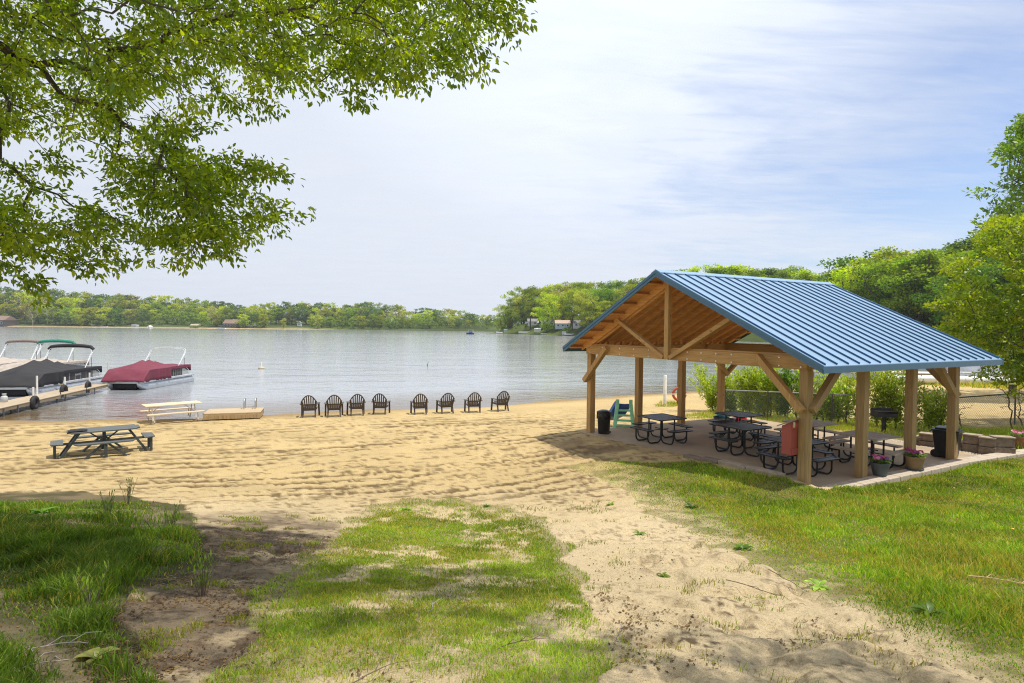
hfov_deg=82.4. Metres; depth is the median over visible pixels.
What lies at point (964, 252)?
tree
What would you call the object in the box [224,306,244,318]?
tree
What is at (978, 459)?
edging block
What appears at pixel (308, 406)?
beach chair
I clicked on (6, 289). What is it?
tree
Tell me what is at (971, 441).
wall stone
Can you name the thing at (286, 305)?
tree
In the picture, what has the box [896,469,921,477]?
edging block
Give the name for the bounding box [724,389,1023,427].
chain link fence
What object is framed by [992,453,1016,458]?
edging block
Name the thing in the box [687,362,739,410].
shrub
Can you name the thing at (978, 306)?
leafy tree
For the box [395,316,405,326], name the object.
tree
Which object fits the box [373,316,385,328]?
tree
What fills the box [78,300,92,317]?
tree
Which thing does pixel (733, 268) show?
tree
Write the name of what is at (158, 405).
picnic table
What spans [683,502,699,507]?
weed
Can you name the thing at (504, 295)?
tree
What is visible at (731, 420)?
storage tub
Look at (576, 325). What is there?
house
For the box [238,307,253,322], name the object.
tree
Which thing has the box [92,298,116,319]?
tree
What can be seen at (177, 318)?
tree
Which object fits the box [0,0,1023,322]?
sky
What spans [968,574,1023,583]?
fallen twig
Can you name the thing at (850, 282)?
tree
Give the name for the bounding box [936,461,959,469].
edging block
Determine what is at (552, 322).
house
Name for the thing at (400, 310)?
tree
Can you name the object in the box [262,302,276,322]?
tree
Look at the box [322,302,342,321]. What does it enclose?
tree
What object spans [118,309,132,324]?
tree
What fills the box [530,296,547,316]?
tree
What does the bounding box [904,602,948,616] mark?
weed
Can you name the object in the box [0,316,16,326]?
house
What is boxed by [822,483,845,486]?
edging block
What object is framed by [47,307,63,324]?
tree
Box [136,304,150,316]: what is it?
tree
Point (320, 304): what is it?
tree
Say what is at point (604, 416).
trash can
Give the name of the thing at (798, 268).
tree
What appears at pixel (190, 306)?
tree
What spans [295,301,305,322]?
tree
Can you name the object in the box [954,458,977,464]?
edging block
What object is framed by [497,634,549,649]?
fallen twig
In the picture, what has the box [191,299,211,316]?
tree
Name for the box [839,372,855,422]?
shrub
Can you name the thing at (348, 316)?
tree
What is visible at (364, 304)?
tree
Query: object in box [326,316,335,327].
tree
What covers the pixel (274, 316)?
tree
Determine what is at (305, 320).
tree
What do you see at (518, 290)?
tree
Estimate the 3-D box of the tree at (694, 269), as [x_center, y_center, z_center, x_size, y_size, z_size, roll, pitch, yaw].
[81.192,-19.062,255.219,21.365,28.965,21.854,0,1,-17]
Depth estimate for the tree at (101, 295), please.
570.22 m
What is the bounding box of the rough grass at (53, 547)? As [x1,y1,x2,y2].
[0,496,220,682]
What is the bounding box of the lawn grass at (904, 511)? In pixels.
[573,458,1023,682]
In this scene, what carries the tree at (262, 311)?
on the hills
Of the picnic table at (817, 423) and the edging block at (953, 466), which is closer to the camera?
the edging block at (953, 466)
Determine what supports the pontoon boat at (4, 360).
on the water
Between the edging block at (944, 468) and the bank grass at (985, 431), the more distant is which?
the bank grass at (985, 431)
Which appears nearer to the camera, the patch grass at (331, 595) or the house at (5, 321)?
the patch grass at (331, 595)
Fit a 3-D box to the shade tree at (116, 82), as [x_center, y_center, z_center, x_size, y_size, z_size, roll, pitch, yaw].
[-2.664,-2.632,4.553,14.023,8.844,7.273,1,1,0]
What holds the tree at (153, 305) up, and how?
on the hills
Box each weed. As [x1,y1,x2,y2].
[30,506,56,513]
[73,559,108,607]
[99,489,114,515]
[119,477,137,503]
[164,500,180,526]
[186,548,221,596]
[656,572,669,577]
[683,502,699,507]
[734,543,753,550]
[804,578,831,590]
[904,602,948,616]
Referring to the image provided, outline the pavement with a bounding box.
[580,417,976,486]
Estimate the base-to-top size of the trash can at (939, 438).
0.775 m
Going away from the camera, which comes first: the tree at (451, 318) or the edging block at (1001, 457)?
the edging block at (1001, 457)
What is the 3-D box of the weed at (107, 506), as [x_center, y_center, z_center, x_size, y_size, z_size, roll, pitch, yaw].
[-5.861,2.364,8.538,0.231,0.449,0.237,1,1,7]
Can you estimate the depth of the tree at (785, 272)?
227.13 m
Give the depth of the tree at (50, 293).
580.62 m
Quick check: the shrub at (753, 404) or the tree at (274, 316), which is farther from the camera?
the tree at (274, 316)
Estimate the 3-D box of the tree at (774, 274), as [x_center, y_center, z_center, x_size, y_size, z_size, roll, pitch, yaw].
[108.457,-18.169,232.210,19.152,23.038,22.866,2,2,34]
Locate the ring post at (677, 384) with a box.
[677,369,677,402]
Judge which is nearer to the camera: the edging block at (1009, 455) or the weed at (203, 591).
the weed at (203, 591)
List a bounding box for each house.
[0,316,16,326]
[223,319,240,327]
[527,319,537,325]
[540,318,554,327]
[554,320,570,328]
[573,320,582,328]
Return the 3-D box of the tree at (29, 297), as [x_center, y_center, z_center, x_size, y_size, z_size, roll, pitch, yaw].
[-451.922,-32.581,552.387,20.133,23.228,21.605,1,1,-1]
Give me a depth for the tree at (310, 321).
527.91 m
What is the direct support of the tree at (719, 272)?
on the hills
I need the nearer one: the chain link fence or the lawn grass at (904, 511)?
the lawn grass at (904, 511)
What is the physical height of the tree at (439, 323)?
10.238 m
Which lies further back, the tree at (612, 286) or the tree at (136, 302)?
the tree at (136, 302)
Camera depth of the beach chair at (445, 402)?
25.61 m
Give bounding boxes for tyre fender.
[29,395,39,408]
[59,384,67,391]
[84,381,91,387]
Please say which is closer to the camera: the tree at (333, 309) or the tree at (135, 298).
the tree at (333, 309)
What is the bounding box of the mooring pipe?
[36,376,37,395]
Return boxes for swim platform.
[202,397,263,419]
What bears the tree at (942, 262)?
on the hills
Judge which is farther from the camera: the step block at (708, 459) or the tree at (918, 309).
the tree at (918, 309)
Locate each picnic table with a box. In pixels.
[50,424,154,458]
[139,400,204,423]
[630,413,692,444]
[707,410,770,439]
[709,422,776,456]
[753,436,839,476]
[774,419,848,450]
[828,430,909,468]
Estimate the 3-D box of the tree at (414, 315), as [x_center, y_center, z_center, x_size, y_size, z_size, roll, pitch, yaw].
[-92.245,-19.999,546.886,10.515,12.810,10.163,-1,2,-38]
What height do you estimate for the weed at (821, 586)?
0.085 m
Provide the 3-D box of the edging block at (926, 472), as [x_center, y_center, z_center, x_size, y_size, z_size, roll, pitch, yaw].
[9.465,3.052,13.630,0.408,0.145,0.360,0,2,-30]
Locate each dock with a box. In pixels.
[791,369,888,376]
[875,368,1007,378]
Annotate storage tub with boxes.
[713,414,729,422]
[727,418,735,422]
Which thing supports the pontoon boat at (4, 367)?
on the water
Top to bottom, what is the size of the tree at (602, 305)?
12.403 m
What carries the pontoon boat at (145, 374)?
on the water
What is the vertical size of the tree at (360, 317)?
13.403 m
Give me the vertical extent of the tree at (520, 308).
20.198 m
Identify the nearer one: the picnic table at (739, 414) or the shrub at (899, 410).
the picnic table at (739, 414)
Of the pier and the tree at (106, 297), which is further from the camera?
the tree at (106, 297)
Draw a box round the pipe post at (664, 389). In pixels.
[663,375,666,404]
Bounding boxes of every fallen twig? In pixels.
[10,631,101,654]
[13,651,68,670]
[352,654,407,682]
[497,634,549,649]
[614,623,624,641]
[726,579,805,605]
[768,569,818,591]
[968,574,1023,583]
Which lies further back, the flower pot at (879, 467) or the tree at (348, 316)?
the tree at (348, 316)
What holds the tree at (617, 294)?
on the hills
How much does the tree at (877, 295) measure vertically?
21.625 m
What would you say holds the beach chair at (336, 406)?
on the ground at (272, 471)
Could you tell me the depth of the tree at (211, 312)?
520.38 m
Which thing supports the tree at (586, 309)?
on the hills
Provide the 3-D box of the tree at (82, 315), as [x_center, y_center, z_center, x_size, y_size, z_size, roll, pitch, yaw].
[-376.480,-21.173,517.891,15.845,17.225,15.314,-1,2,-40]
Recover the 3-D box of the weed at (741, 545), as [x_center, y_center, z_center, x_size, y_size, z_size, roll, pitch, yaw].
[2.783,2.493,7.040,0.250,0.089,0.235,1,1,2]
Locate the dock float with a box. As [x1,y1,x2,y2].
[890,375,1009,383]
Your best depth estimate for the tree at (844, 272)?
152.03 m
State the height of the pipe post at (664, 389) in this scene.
1.550 m
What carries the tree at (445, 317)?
on the hills
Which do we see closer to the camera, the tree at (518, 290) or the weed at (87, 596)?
the weed at (87, 596)
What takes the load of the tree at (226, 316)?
on the hills
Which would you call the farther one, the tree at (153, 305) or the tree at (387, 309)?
the tree at (387, 309)
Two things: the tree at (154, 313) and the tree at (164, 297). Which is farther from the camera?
the tree at (164, 297)
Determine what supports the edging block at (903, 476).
on the ground at (272, 471)
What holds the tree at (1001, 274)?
on the hills
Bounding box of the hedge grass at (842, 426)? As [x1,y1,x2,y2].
[685,408,981,438]
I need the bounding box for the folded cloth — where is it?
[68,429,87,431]
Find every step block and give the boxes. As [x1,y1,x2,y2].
[683,454,700,460]
[700,456,720,463]
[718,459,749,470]
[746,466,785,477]
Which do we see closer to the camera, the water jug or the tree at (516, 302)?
the water jug
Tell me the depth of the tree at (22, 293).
550.93 m
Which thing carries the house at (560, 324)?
on the hills
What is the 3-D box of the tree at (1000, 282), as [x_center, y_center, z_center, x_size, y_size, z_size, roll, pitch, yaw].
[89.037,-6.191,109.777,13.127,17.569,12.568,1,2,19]
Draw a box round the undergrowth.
[15,310,1019,342]
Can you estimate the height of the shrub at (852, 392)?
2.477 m
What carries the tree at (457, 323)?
on the hills
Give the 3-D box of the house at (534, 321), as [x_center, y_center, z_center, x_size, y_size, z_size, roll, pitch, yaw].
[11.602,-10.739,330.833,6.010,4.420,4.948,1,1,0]
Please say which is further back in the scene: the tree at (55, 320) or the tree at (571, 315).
the tree at (55, 320)
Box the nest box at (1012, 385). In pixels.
[1007,384,1016,391]
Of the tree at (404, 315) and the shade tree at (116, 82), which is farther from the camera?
the tree at (404, 315)
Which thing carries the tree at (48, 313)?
on the hills
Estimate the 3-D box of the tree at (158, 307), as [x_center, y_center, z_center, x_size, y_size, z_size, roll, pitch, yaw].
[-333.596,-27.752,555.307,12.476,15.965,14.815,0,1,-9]
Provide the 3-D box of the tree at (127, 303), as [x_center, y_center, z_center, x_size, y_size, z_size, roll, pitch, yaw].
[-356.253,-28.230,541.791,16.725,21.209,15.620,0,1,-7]
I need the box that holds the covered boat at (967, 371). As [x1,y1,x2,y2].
[960,365,1001,376]
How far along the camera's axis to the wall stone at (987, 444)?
15.71 m
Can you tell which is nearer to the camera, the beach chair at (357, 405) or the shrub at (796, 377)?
the shrub at (796, 377)
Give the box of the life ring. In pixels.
[672,387,686,400]
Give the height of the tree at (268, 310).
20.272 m
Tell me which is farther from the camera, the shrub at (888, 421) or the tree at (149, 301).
the tree at (149, 301)
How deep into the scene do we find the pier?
27.79 m
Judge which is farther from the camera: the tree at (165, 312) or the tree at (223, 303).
the tree at (223, 303)
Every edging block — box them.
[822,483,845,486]
[835,481,863,486]
[848,478,875,486]
[862,476,888,484]
[873,474,899,482]
[888,471,909,480]
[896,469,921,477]
[918,469,930,475]
[923,465,940,473]
[926,463,949,471]
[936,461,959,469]
[946,459,968,466]
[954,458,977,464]
[964,456,986,462]
[972,455,996,461]
[984,453,1006,459]
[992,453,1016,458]
[1016,451,1023,456]
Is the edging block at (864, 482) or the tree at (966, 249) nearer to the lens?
the edging block at (864, 482)
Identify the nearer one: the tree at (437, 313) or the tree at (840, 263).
the tree at (840, 263)
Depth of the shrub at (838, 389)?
22.23 m
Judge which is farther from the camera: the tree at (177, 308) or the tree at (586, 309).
the tree at (177, 308)
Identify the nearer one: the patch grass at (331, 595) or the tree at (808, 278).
the patch grass at (331, 595)
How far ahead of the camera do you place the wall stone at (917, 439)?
16.82 m
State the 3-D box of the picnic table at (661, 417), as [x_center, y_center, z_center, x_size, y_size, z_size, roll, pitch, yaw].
[4.358,2.537,17.051,1.730,0.700,1.730,0,2,-28]
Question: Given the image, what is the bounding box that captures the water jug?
[0,393,7,401]
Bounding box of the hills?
[6,315,1020,354]
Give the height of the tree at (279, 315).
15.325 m
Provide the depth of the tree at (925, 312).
153.53 m
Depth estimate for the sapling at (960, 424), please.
20.18 m
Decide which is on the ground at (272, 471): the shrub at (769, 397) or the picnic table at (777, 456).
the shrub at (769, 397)
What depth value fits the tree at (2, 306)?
524.89 m
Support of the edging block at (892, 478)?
on the ground at (272, 471)
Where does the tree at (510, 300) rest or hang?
on the hills
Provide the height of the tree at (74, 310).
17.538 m
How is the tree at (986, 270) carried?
on the hills
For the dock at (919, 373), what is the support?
in the water
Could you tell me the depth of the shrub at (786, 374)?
23.18 m
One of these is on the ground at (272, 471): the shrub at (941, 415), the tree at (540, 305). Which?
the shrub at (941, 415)
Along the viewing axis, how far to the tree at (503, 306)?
363.24 m
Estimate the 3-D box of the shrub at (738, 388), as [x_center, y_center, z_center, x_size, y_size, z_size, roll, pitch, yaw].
[9.768,1.913,24.664,1.676,2.543,0.969,1,1,0]
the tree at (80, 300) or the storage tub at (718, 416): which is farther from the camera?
the tree at (80, 300)
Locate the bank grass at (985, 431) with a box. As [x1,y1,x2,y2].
[917,423,1023,449]
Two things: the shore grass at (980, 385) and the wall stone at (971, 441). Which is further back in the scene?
the shore grass at (980, 385)
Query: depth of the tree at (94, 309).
520.06 m
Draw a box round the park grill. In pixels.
[870,408,897,432]
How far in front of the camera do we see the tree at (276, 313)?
578.60 m
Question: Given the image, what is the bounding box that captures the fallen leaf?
[73,646,118,665]
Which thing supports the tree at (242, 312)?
on the hills
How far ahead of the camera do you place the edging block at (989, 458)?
14.99 m
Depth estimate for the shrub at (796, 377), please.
23.01 m
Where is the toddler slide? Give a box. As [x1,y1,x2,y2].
[609,399,633,427]
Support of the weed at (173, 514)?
on the ground at (272, 471)
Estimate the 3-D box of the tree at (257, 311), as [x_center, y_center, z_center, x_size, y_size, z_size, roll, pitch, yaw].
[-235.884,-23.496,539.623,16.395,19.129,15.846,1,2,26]
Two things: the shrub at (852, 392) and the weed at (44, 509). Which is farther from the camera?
the shrub at (852, 392)
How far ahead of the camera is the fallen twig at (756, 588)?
5.08 m
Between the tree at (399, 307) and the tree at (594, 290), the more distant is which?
the tree at (399, 307)
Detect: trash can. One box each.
[597,409,611,433]
[929,425,963,457]
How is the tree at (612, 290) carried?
on the hills
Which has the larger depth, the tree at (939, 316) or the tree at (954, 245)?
the tree at (954, 245)
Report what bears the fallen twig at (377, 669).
on the ground at (272, 471)
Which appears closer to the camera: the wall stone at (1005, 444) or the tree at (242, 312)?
the wall stone at (1005, 444)
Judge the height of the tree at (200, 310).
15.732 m
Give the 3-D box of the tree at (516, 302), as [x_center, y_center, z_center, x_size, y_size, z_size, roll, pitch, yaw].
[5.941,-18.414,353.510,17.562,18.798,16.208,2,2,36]
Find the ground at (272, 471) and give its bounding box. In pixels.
[0,383,1023,682]
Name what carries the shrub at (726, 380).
on the ground at (272, 471)
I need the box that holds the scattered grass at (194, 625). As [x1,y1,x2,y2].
[128,499,926,682]
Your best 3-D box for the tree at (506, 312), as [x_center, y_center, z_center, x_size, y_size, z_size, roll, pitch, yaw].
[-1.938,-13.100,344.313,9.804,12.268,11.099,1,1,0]
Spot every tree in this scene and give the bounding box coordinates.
[0,0,537,312]
[0,286,17,302]
[0,303,20,316]
[2,295,27,312]
[4,294,27,311]
[4,305,25,318]
[8,292,32,307]
[10,303,33,323]
[20,295,37,314]
[22,305,39,325]
[28,297,46,315]
[28,304,47,323]
[29,289,66,309]
[33,294,63,312]
[36,298,52,323]
[37,304,57,322]
[44,297,63,306]
[46,288,66,301]
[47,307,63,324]
[55,297,71,316]
[56,307,75,324]
[61,297,79,314]
[62,291,81,304]
[67,291,89,313]
[68,298,89,315]
[68,307,84,324]
[76,308,95,325]
[77,293,95,305]
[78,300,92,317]
[83,307,103,323]
[84,294,107,307]
[85,298,102,319]
[91,294,116,305]
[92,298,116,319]
[95,306,116,325]
[101,300,120,318]
[102,296,121,307]
[106,296,134,317]
[107,308,126,325]
[117,295,138,308]
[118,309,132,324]
[120,300,138,315]
[125,294,141,314]
[127,308,142,322]
[128,301,141,312]
[134,309,151,325]
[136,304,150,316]
[140,297,154,309]
[147,295,161,309]
[147,302,161,315]
[148,310,160,322]
[152,304,165,318]
[154,295,180,316]
[157,302,172,316]
[158,310,172,323]
[161,305,175,316]
[167,302,181,317]
[170,312,183,323]
[171,297,190,311]
[178,311,187,322]
[180,304,192,318]
[182,302,201,318]
[184,313,199,323]
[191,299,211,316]
[195,307,206,317]
[197,311,209,324]
[202,306,215,320]
[203,306,218,320]
[204,302,217,311]
[210,301,229,313]
[210,313,221,326]
[216,306,233,320]
[217,306,232,323]
[219,302,235,314]
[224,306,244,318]
[232,308,248,318]
[233,314,249,327]
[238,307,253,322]
[245,306,263,321]
[247,314,260,324]
[257,309,272,322]
[258,304,274,318]
[258,314,269,327]
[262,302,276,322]
[268,307,285,323]
[271,306,284,322]
[274,310,285,323]
[276,301,294,322]
[279,318,286,327]
[284,307,298,323]
[288,305,311,320]
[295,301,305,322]
[298,302,313,323]
[300,310,311,323]
[306,316,315,325]
[309,302,331,323]
[309,307,320,324]
[312,315,322,326]
[314,309,330,324]
[316,315,327,327]
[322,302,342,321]
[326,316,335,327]
[327,307,337,318]
[332,309,346,324]
[336,315,347,327]
[341,307,355,323]
[346,307,361,325]
[348,317,358,327]
[349,307,369,321]
[355,301,375,313]
[355,315,368,328]
[361,307,382,321]
[364,302,387,317]
[366,314,378,328]
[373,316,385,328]
[374,311,385,322]
[379,304,392,324]
[386,314,398,328]
[390,304,402,321]
[391,308,407,319]
[395,305,407,321]
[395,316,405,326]
[399,311,409,322]
[405,317,415,327]
[408,314,417,321]
[413,307,428,324]
[414,313,424,323]
[418,318,425,327]
[419,310,434,321]
[425,318,433,327]
[431,310,444,321]
[437,317,444,325]
[442,308,453,322]
[442,314,451,324]
[447,317,454,326]
[452,310,469,324]
[454,314,464,322]
[454,320,461,327]
[467,314,475,323]
[487,314,494,324]
[492,304,510,328]
[500,290,526,323]
[501,297,523,324]
[501,309,516,327]
[506,308,522,323]
[507,285,539,323]
[512,295,532,323]
[517,293,539,319]
[518,287,544,329]
[530,293,560,332]
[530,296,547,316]
[536,288,556,315]
[537,294,564,319]
[539,283,562,307]
[545,284,574,316]
[548,282,577,317]
[553,294,571,319]
[558,290,583,323]
[563,294,581,331]
[568,281,593,304]
[572,281,597,306]
[572,291,598,328]
[573,288,594,319]
[573,299,599,322]
[575,281,606,310]
[581,287,604,318]
[591,290,615,311]
[595,300,614,316]
[600,288,621,313]
[603,280,622,299]
[604,280,626,304]
[610,286,629,300]
[614,283,637,297]
[623,278,639,295]
[686,264,712,271]
[703,267,740,275]
[706,262,753,276]
[709,265,749,275]
[745,267,790,278]
[756,267,801,278]
[767,268,794,279]
[786,265,808,279]
[787,269,818,280]
[797,270,832,283]
[816,249,910,285]
[822,271,878,295]
[824,267,867,298]
[826,257,880,280]
[828,263,885,303]
[844,246,921,301]
[844,264,917,314]
[852,255,937,312]
[865,248,947,318]
[872,254,954,328]
[880,256,950,320]
[891,252,955,328]
[909,266,1012,335]
[913,250,984,298]
[922,211,1023,400]
[924,236,1009,281]
[927,252,1003,296]
[952,246,978,252]
[954,251,1010,334]
[957,262,1023,343]
[960,113,1023,247]
[967,251,1017,293]
[970,262,1021,347]
[987,266,1016,292]
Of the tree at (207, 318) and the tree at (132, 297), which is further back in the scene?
the tree at (132, 297)
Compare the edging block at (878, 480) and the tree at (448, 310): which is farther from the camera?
the tree at (448, 310)
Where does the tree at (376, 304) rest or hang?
on the hills
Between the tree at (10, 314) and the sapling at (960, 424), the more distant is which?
the tree at (10, 314)
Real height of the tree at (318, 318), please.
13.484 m
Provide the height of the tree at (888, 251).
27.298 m
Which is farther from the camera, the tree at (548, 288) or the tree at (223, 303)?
the tree at (223, 303)
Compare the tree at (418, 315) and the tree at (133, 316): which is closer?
the tree at (133, 316)
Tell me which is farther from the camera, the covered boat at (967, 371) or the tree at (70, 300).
the tree at (70, 300)
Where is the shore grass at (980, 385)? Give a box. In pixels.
[838,379,1023,389]
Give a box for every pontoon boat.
[0,339,43,364]
[0,339,88,371]
[0,344,103,395]
[101,347,194,389]
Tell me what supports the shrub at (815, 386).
on the ground at (272, 471)
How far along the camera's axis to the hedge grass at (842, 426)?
21.87 m
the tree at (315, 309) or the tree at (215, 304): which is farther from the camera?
the tree at (215, 304)
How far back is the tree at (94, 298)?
569.12 m
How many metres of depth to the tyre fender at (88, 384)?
31.60 m
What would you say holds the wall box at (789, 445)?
attached to the picnic pavilion
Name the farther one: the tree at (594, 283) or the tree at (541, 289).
the tree at (541, 289)
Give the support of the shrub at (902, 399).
on the ground at (272, 471)
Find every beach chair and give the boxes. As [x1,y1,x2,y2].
[300,395,319,417]
[324,395,343,416]
[346,394,365,415]
[371,393,389,414]
[410,393,427,414]
[436,393,454,413]
[464,392,482,412]
[491,391,509,411]
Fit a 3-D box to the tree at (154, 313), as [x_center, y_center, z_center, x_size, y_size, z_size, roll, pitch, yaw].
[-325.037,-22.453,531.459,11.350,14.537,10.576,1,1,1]
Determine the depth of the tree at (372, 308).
538.37 m
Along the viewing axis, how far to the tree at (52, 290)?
583.29 m
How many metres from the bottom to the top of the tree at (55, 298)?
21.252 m
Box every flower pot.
[869,454,891,476]
[904,447,926,470]
[1008,429,1023,448]
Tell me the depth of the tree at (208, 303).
571.91 m
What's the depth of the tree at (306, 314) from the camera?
547.75 m
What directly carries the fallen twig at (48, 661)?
on the ground at (272, 471)
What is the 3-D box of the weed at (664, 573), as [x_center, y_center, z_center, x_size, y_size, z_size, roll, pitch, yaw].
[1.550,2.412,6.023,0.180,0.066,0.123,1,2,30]
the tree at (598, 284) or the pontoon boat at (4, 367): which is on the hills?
the tree at (598, 284)
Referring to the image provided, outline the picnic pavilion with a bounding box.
[562,269,1003,483]
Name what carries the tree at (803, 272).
on the hills
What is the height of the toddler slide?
0.974 m
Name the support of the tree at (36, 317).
on the hills
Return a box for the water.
[0,326,947,420]
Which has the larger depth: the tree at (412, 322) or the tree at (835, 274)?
the tree at (412, 322)
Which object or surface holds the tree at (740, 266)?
on the hills
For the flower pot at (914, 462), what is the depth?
13.50 m
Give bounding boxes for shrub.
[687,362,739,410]
[710,373,736,404]
[725,364,762,411]
[725,382,742,410]
[732,366,761,412]
[740,366,771,413]
[743,369,778,415]
[759,367,781,414]
[762,367,792,417]
[773,368,796,417]
[788,369,799,417]
[797,378,821,419]
[813,370,838,419]
[823,386,835,420]
[830,374,846,421]
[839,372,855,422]
[841,372,872,420]
[869,370,900,425]
[873,370,904,426]
[873,370,905,427]
[894,375,929,424]
[917,384,945,429]
[929,385,946,425]
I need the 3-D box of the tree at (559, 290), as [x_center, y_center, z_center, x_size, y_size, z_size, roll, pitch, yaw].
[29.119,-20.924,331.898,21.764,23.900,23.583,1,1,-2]
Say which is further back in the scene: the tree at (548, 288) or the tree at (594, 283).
the tree at (548, 288)
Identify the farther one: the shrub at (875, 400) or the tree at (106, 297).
the tree at (106, 297)
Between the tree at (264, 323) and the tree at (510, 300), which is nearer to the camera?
the tree at (510, 300)
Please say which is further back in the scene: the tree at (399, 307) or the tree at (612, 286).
the tree at (399, 307)
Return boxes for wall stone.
[916,435,920,444]
[918,432,933,446]
[962,432,983,452]
[978,436,995,453]
[989,435,1015,453]
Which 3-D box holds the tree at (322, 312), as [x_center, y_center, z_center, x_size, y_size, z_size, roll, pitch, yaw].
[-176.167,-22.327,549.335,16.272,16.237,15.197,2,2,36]
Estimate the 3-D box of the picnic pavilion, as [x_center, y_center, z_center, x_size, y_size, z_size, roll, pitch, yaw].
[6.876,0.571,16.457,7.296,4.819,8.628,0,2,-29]
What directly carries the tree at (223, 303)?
on the hills
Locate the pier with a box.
[0,384,107,416]
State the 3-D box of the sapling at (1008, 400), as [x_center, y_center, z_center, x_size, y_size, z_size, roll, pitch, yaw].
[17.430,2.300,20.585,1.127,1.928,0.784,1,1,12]
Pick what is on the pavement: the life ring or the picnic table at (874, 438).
the picnic table at (874, 438)
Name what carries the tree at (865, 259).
on the hills
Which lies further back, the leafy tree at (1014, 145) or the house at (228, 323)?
the house at (228, 323)
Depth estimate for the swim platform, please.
23.64 m
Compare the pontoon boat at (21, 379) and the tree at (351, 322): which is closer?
the pontoon boat at (21, 379)
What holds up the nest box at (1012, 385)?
on the chain link fence
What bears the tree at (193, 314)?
on the hills
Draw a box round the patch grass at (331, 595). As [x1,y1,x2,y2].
[199,496,629,682]
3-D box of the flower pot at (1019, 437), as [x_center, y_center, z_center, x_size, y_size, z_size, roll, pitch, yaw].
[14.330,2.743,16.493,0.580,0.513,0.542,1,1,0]
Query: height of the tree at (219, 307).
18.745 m
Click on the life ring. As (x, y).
(673, 392)
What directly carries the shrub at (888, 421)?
on the ground at (272, 471)
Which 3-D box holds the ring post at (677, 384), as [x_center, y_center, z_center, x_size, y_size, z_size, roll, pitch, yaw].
[8.133,2.302,28.684,0.060,1.950,0.060,1,1,0]
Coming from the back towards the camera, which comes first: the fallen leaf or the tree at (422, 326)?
the tree at (422, 326)
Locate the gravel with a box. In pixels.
[887,439,983,454]
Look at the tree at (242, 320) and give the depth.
508.77 m
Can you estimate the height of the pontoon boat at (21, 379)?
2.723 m
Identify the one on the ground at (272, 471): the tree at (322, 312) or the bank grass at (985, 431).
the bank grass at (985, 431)
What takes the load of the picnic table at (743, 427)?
on the pavement
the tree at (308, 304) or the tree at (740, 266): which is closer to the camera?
the tree at (740, 266)
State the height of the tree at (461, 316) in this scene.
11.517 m
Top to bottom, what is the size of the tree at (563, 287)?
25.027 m
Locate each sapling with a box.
[937,400,972,426]
[984,381,1022,429]
[1010,391,1023,425]
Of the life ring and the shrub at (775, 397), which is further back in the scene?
the life ring
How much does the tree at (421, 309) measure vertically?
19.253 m
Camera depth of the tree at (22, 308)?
525.53 m
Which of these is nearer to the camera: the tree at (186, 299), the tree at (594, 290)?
the tree at (594, 290)
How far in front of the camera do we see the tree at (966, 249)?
140.70 m
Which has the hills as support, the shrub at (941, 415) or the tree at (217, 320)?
the tree at (217, 320)
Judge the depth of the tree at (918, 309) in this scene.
135.61 m
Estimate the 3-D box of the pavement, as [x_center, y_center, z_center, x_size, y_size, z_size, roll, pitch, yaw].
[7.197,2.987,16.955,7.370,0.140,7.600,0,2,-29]
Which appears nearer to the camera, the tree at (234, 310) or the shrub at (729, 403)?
the shrub at (729, 403)
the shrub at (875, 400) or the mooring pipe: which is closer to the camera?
the shrub at (875, 400)
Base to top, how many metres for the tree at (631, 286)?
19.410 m
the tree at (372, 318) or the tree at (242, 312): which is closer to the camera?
the tree at (372, 318)
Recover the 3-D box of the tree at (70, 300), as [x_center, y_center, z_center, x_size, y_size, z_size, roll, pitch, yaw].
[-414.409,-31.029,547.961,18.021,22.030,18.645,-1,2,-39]
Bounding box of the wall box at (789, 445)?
[777,418,799,454]
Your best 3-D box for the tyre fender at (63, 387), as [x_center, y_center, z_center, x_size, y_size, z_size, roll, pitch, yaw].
[-22.716,2.460,29.571,0.294,0.631,0.612,0,1,-14]
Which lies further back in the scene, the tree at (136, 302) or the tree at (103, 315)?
the tree at (136, 302)
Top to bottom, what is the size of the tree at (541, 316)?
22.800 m
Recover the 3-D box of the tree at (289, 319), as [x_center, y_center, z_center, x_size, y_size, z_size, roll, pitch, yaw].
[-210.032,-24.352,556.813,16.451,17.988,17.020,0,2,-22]
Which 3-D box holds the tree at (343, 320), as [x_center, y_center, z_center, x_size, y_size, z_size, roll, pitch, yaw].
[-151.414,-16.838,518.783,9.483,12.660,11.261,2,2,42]
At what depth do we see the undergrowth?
521.56 m
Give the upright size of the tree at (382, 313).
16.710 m
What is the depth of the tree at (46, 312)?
523.52 m
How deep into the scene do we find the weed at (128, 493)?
11.04 m
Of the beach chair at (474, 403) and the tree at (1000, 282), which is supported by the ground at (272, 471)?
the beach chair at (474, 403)
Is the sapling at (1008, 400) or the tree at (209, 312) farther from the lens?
the tree at (209, 312)
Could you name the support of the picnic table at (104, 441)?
on the ground at (272, 471)
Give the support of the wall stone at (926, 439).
on the ground at (272, 471)
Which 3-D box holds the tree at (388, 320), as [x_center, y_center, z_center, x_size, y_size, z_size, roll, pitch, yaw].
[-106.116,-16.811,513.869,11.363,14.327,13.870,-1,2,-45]
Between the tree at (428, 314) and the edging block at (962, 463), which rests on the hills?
the tree at (428, 314)
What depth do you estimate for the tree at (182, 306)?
551.43 m
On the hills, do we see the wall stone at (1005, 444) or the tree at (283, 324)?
the tree at (283, 324)

